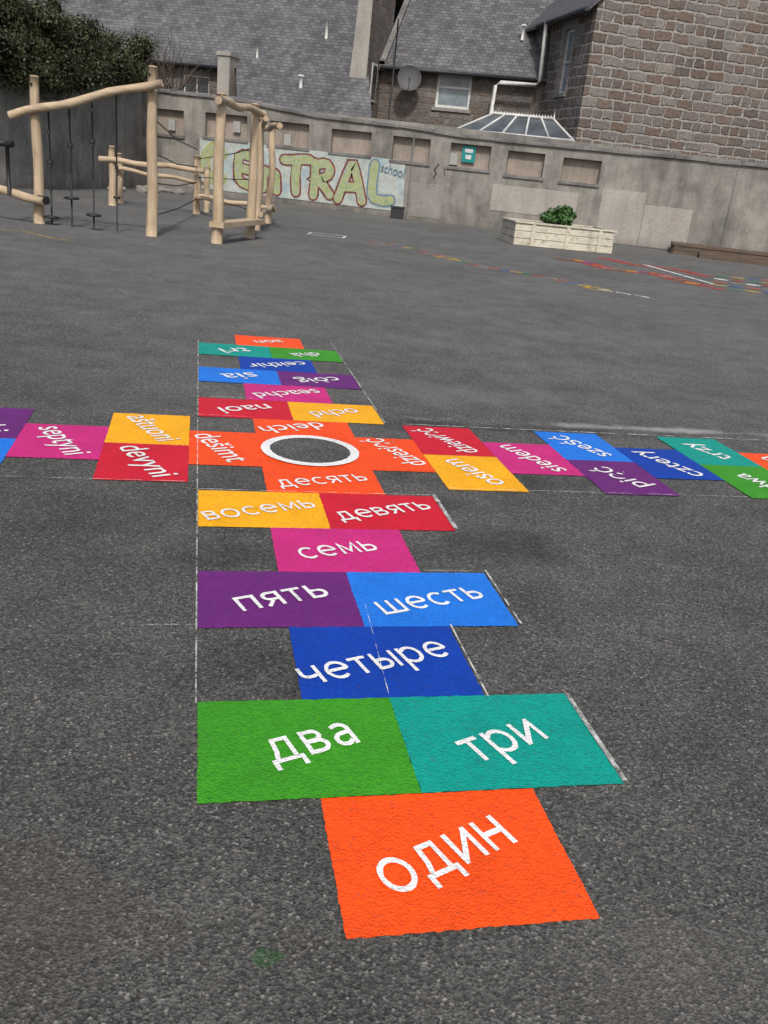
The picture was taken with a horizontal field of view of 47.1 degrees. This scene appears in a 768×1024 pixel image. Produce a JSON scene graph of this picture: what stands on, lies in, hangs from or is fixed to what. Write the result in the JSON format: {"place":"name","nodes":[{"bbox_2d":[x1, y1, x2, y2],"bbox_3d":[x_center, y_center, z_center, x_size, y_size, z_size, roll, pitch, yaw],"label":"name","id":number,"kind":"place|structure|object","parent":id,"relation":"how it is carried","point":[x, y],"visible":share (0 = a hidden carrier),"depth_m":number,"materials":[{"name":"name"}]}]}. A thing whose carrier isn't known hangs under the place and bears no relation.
{"place":"outdoors","nodes":[
{"label":"outdoors","id":0,"kind":"place"},
{"bbox_2d":[0,187,767,1023],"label":"ground","id":1,"kind":"structure","parent":0,"point":[138,885],"depth_m":3.33,"materials":[{"name":"grey asphalt"}]},
{"bbox_2d":[0,65,282,243],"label":"climbing frame","id":2,"kind":"object","parent":1,"relation":"on","point":[256,211],"visible":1,"depth_m":15.63,"materials":[{"name":"beige wood"}]},
{"bbox_2d":[107,185,212,195],"bbox_3d":[-8.117,-10.970,29.934,2.269,0.232,4.239,21,26,34],"label":"rock edging","id":3,"kind":"object","parent":1,"relation":"on","point":[141,189],"visible":0.57,"depth_m":30.20,"materials":[{"name":"stone"}]},
{"bbox_2d":[141,63,217,94],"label":"walls","id":4,"kind":"structure","parent":1,"relation":"on","point":[211,74],"depth_m":35.46,"materials":[{"name":"grey stone"}]},
{"bbox_2d":[184,74,208,93],"bbox_3d":[-7.553,-17.263,35.634,1.130,0.670,0.048,11,22,12],"label":"window frame","id":5,"kind":"object","parent":4,"relation":"attached to","point":[197,83],"visible":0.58,"depth_m":35.60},
{"bbox_2d":[186,76,208,93],"bbox_3d":[-7.546,-17.271,35.658,1.130,0.670,0.001,11,22,12],"label":"window glass","id":6,"kind":"object","parent":5,"relation":"in","point":[203,87],"visible":0.6,"depth_m":35.65,"materials":[{"name":"glass"}]},
{"bbox_2d":[19,0,403,117],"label":"roof","id":7,"kind":"structure","parent":4,"relation":"on","point":[287,37],"depth_m":35.52,"materials":[{"name":"stone"}]},
{"bbox_2d":[151,60,217,68],"bbox_3d":[-11.624,-17.616,35.697,24.738,1.660,2.392,14,23,19],"label":"gutter","id":8,"kind":"object","parent":7,"relation":"attached to","point":[194,65],"visible":0.07,"depth_m":35.00,"materials":[{"name":"paint"}]},
{"bbox_2d":[256,19,328,87],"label":"vent pipes","id":9,"kind":"object","parent":7,"relation":"on","point":[303,75],"visible":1,"depth_m":34.77,"materials":[{"name":"white plastic"}]},
{"bbox_2d":[349,0,395,117],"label":"party gable","id":10,"kind":"structure","parent":4,"relation":"attached to","point":[374,24],"depth_m":33.49,"materials":[{"name":"brown stone"}]},
{"bbox_2d":[370,62,377,102],"bbox_3d":[-0.415,-16.771,34.454,0.055,1.350,0.700,11,22,12],"label":"slit window frame","id":11,"kind":"object","parent":10,"relation":"attached to","point":[373,64],"visible":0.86,"depth_m":34.22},
{"bbox_2d":[371,65,377,99],"bbox_3d":[-0.391,-16.766,34.449,0.025,1.190,0.540,11,22,12],"label":"slit window glass","id":12,"kind":"object","parent":11,"relation":"in","point":[374,79],"visible":1,"depth_m":34.42,"materials":[{"name":"glass"}]},
{"bbox_2d":[216,51,239,95],"bbox_3d":[-6.351,-15.621,35.456,0.580,5.100,0.900,11,22,12],"label":"chimney","id":13,"kind":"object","parent":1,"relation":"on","point":[226,74],"depth_m":34.51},
{"bbox_2d":[0,73,767,251],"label":"boundary wall","id":14,"kind":"structure","parent":1,"relation":"on","point":[702,190],"depth_m":28.75,"materials":[{"name":"concrete"}]},
{"bbox_2d":[0,0,159,99],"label":"overhanging hedge","id":15,"kind":"object","parent":14,"relation":"attached to","point":[59,58],"visible":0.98,"depth_m":24.48,"materials":[{"name":"green plant"}]},
{"bbox_2d":[124,30,216,91],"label":"bare shrub twigs","id":16,"kind":"object","parent":15,"relation":"attached to","point":[163,76],"visible":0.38,"depth_m":32.20,"materials":[{"name":"brown plant"}]},
{"bbox_2d":[168,119,175,130],"bbox_3d":[-7.553,-13.802,31.441,0.260,0.360,0.090,11,22,12],"label":"utility box","id":17,"kind":"object","parent":14,"relation":"attached to","point":[171,124],"visible":1,"depth_m":31.40,"materials":[{"name":"white metal"}]},
{"bbox_2d":[233,121,240,132],"bbox_3d":[-5.136,-13.479,30.871,0.260,0.360,0.090,11,22,12],"label":"utility box","id":18,"kind":"object","parent":14,"relation":"attached to","point":[237,126],"visible":1,"depth_m":30.83,"materials":[{"name":"white metal"}]},
{"bbox_2d":[284,134,291,145],"bbox_3d":[-3.336,-12.895,30.569,0.260,0.360,0.090,11,22,12],"label":"utility box","id":19,"kind":"object","parent":14,"relation":"on","point":[287,139],"visible":1,"depth_m":30.53,"materials":[{"name":"white plastic"}]},
{"bbox_2d":[200,138,405,210],"bbox_3d":[-2.941,-11.746,30.677,7.620,1.689,0.027,11,22,12],"label":"graffiti mural","id":20,"kind":"object","parent":14,"relation":"attached to","point":[326,177],"visible":0.8,"depth_m":30.53},
{"bbox_2d":[433,164,444,178],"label":"wall cracks","id":21,"kind":"structure","parent":14,"relation":"attached to","point":[436,172],"depth_m":29.49,"materials":[{"name":"grey concrete"}]},
{"bbox_2d":[142,132,738,250],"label":"repair patches","id":22,"kind":"object","parent":14,"relation":"attached to","point":[621,212],"visible":0.93,"depth_m":28.77,"materials":[{"name":"concrete"}]},
{"bbox_2d":[449,153,458,164],"bbox_3d":[2.328,-11.757,29.370,0.260,0.360,0.090,11,22,12],"label":"utility box","id":23,"kind":"object","parent":14,"relation":"attached to","point":[453,159],"visible":1,"depth_m":29.33,"materials":[{"name":"white plastic"}]},
{"bbox_2d":[157,88,767,167],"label":"coping","id":24,"kind":"object","parent":14,"relation":"on","point":[528,142],"visible":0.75,"depth_m":28.83,"materials":[{"name":"concrete"}]},
{"bbox_2d":[461,146,475,162],"bbox_3d":[2.803,-11.837,29.182,0.440,0.500,0.034,11,22,12],"label":"wall sign","id":25,"kind":"object","parent":14,"relation":"attached to","point":[468,153],"visible":1,"depth_m":29.17,"materials":[{"name":"teal plastic"}]},
{"bbox_2d":[0,335,767,938],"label":"painted hopscotch","id":26,"kind":"object","parent":1,"relation":"on","point":[358,603],"visible":1,"depth_m":3.15,"materials":[{"name":"multicoloured paint"}]},
{"bbox_2d":[390,206,404,219],"bbox_3d":[0.447,-10.065,29.640,0.480,0.390,0.400,7,21,1],"label":"storage box","id":27,"kind":"object","parent":1,"relation":"on","point":[396,212],"visible":1,"depth_m":29.47,"materials":[{"name":"paint"}]},
{"bbox_2d":[377,0,554,127],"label":"granite cottage","id":28,"kind":"structure","parent":1,"relation":"on","point":[452,63],"depth_m":34.83,"materials":[{"name":"grey stone"}]},
{"bbox_2d":[438,77,469,106],"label":"window glass","id":29,"kind":"structure","parent":28,"relation":"in","point":[451,97],"depth_m":34.75,"materials":[{"name":"glass"}]},
{"bbox_2d":[435,74,472,109],"bbox_3d":[2.750,-16.540,34.727,1.390,1.200,0.048,11,22,12],"label":"window frame","id":30,"kind":"structure","parent":28,"relation":"in","point":[439,75],"depth_m":34.69,"materials":[{"name":"white plastic"}]},
{"bbox_2d":[535,6,588,77],"bbox_3d":[6.299,-16.744,31.666,0.415,1.878,4.700,1,22,-12],"label":"gutter","id":31,"kind":"object","parent":28,"relation":"on","point":[566,15],"visible":1,"depth_m":32.08,"materials":[{"name":"paint"}]},
{"bbox_2d":[368,241,648,297],"bbox_3d":[1.917,-4.782,17.078,0.687,0.002,7.424,-11,27,-37],"label":"painted dot trail","id":32,"kind":"object","parent":1,"relation":"on","point":[511,271],"visible":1,"depth_m":16.51,"materials":[{"name":"orange paint"}]},
{"bbox_2d":[457,105,574,140],"bbox_3d":[4.527,-12.026,30.887,4.060,3.940,2.481,11,22,12],"label":"conservatory","id":33,"kind":"object","parent":1,"relation":"on","point":[542,126],"visible":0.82,"depth_m":29.82,"materials":[{"name":"grey glass"}]},
{"bbox_2d":[500,217,616,253],"bbox_3d":[4.736,-7.631,24.296,2.830,0.600,1.630,3,22,-9],"label":"wooden planter","id":34,"kind":"object","parent":1,"relation":"on","point":[516,231],"visible":0.98,"depth_m":23.62,"materials":[{"name":"wood"}]},
{"bbox_2d":[539,204,576,226],"bbox_3d":[4.816,-8.133,24.224,0.982,0.647,0.919,18,24,27],"label":"planter shrub","id":35,"kind":"object","parent":34,"relation":"on","point":[565,215],"visible":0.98,"depth_m":24.07,"materials":[{"name":"green plant"}]},
{"bbox_2d":[535,0,767,162],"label":"walls","id":36,"kind":"structure","parent":1,"relation":"on","point":[689,77],"depth_m":30.74,"materials":[{"name":"stone"}]},
{"bbox_2d":[553,93,565,97],"bbox_3d":[6.404,-15.230,32.233,0.059,0.117,1.050,1,22,-12],"label":"window sill","id":37,"kind":"structure","parent":36,"relation":"attached to","point":[559,95],"depth_m":32.13,"materials":[{"name":"grey stone"}]},
{"bbox_2d":[525,0,599,31],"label":"roof","id":38,"kind":"structure","parent":36,"relation":"on","point":[555,8],"depth_m":32.93,"materials":[{"name":"stone"}]},
{"bbox_2d":[554,17,578,93],"bbox_3d":[6.543,-16.389,31.782,0.036,2.380,1.350,1,22,-12],"label":"window surround","id":39,"kind":"object","parent":36,"relation":"attached to","point":[572,23],"visible":1,"depth_m":31.62,"materials":[{"name":"grey stone"}]},
{"bbox_2d":[559,29,573,92],"bbox_3d":[6.662,-16.256,31.862,0.048,2.100,0.850,1,22,-12],"label":"window frame","id":40,"kind":"object","parent":36,"relation":"attached to","point":[565,56],"visible":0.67,"depth_m":32.11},
{"bbox_2d":[561,32,573,90],"bbox_3d":[6.688,-16.256,31.868,0.001,2.100,0.850,1,22,-12],"label":"window glass","id":41,"kind":"object","parent":40,"relation":"in","point":[567,59],"visible":0.2,"depth_m":32.01,"materials":[{"name":"glass"}]},
{"bbox_2d":[553,257,766,292],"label":"painted game marking","id":42,"kind":"object","parent":1,"relation":"on","point":[628,271],"visible":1,"depth_m":19.51,"materials":[{"name":"red paint"}]},
{"bbox_2d":[670,241,767,265],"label":"wooden deck platform","id":43,"kind":"structure","parent":1,"relation":"on","point":[730,254],"depth_m":26.66,"materials":[{"name":"brown wood"}]}
]}

